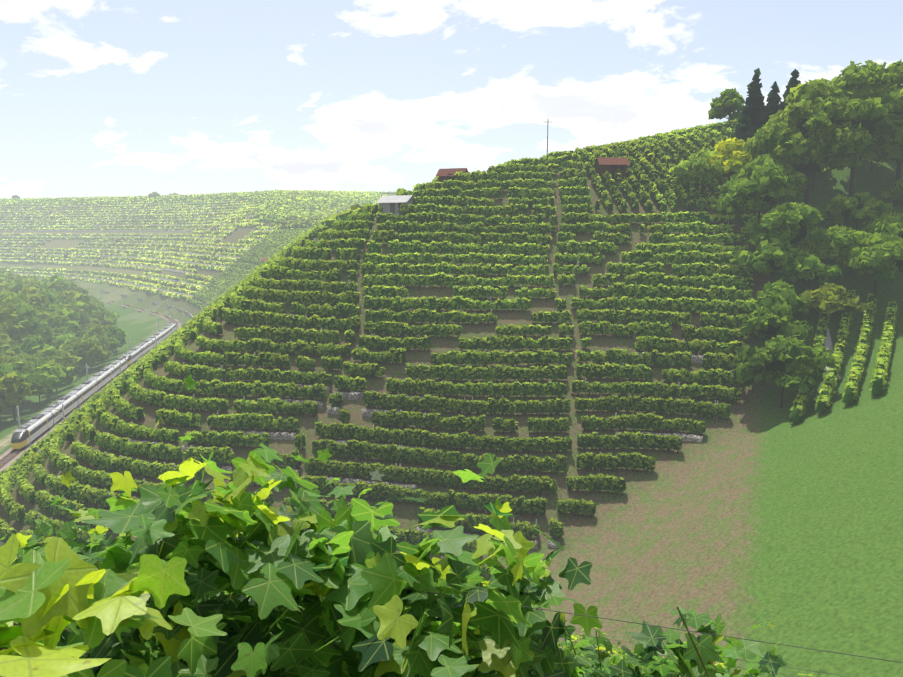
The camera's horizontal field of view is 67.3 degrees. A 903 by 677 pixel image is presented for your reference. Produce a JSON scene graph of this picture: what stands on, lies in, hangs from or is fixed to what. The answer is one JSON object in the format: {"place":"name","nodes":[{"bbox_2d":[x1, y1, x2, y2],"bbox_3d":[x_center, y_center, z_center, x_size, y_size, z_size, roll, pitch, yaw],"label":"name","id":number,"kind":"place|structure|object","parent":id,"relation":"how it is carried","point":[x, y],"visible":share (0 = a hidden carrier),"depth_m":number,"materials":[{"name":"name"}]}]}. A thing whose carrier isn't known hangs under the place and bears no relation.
{"place":"outdoors","nodes":[
{"label":"outdoors","id":0,"kind":"place"},
{"bbox_2d":[0,150,902,676],"bbox_3d":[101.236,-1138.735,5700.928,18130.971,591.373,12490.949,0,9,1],"label":"terrain","id":1,"kind":"structure","parent":0,"point":[758,508],"depth_m":69.85,"materials":[{"name":"green plant"}]},
{"bbox_2d":[0,301,182,471],"bbox_3d":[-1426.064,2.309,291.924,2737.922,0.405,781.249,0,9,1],"label":"rail bed","id":2,"kind":"object","parent":1,"relation":"on","point":[9,456],"visible":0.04,"depth_m":157.36,"materials":[{"name":"grey gravel"}]},
{"bbox_2d":[0,297,174,466],"bbox_3d":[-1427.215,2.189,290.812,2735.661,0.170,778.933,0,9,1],"label":"rails","id":3,"kind":"object","parent":2,"relation":"on","point":[70,411],"visible":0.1,"depth_m":161.32,"materials":[{"name":"metal"}]},
{"bbox_2d":[11,322,175,448],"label":"train","id":4,"kind":"object","parent":2,"relation":"on","point":[49,423],"visible":0.98,"depth_m":187.54,"materials":[{"name":"paint"}]},
{"bbox_2d":[1,285,188,452],"bbox_3d":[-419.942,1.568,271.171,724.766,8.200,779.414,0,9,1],"label":"catenary masts","id":5,"kind":"object","parent":2,"relation":"on","point":[62,409],"visible":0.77,"depth_m":207.15,"materials":[{"name":"metal"}]},
{"bbox_2d":[0,201,271,298],"bbox_3d":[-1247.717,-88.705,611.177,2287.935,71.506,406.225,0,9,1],"label":"terrace walls","id":6,"kind":"structure","parent":1,"relation":"on","point":[168,280],"depth_m":613.60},
{"bbox_2d":[84,288,192,317],"bbox_3d":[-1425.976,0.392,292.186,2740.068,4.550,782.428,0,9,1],"label":"retaining wall","id":7,"kind":"structure","parent":1,"relation":"on","point":[180,310],"depth_m":403.97,"materials":[{"name":"stone"}]},
{"bbox_2d":[0,352,703,548],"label":"terrace walls","id":8,"kind":"structure","parent":1,"relation":"on","point":[366,412],"depth_m":82.30,"materials":[{"name":"stone"}]},
{"bbox_2d":[27,157,741,558],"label":"trellis posts","id":9,"kind":"object","parent":1,"relation":"on","point":[415,363],"visible":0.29,"depth_m":87.09,"materials":[{"name":"brown wood"}]},
{"bbox_2d":[376,195,414,215],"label":"grey hut","id":10,"kind":"object","parent":1,"relation":"on","point":[389,204],"visible":0.67,"depth_m":115.81,"materials":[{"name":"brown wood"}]},
{"bbox_2d":[0,119,898,593],"bbox_3d":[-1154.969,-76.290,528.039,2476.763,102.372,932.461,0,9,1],"label":"vine rows","id":11,"kind":"object","parent":1,"relation":"on","point":[338,223],"visible":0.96,"depth_m":93.23,"materials":[{"name":"green plant"}]},
{"bbox_2d":[0,375,902,676],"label":"vine","id":12,"kind":"object","parent":1,"relation":"on","point":[180,585],"depth_m":2.32,"materials":[{"name":"green plant"}]},
{"bbox_2d":[436,168,467,181],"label":"hut","id":13,"kind":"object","parent":1,"relation":"on","point":[444,174],"depth_m":125.62,"materials":[{"name":"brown wood"}]},
{"bbox_2d":[31,179,876,549],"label":"vine stems","id":14,"kind":"object","parent":1,"relation":"on","point":[439,395],"visible":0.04,"depth_m":84.38,"materials":[{"name":"brown wood"}]},
{"bbox_2d":[547,123,547,157],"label":"utility pole","id":15,"kind":"object","parent":1,"relation":"on","point":[547,140],"visible":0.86,"depth_m":126.31,"materials":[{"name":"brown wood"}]},
{"bbox_2d":[594,157,629,181],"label":"red hut","id":16,"kind":"object","parent":1,"relation":"on","point":[611,165],"visible":0.67,"depth_m":116.07,"materials":[{"name":"brown wood"}]},
{"bbox_2d":[816,325,842,379],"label":"stone steps","id":17,"kind":"structure","parent":1,"relation":"on","point":[828,343],"depth_m":82.73,"materials":[{"name":"grey stone"}]},
{"bbox_2d":[0,60,902,421],"bbox_3d":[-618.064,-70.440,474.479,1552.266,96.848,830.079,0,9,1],"label":"tree","id":18,"kind":"object","parent":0,"point":[56,330],"depth_m":96.67,"materials":[{"name":"green plant"}]},
{"bbox_2d":[0,0,902,198],"label":"sky","id":19,"kind":"structure","parent":0,"point":[98,98],"materials":[{"name":"blue"}]}
]}

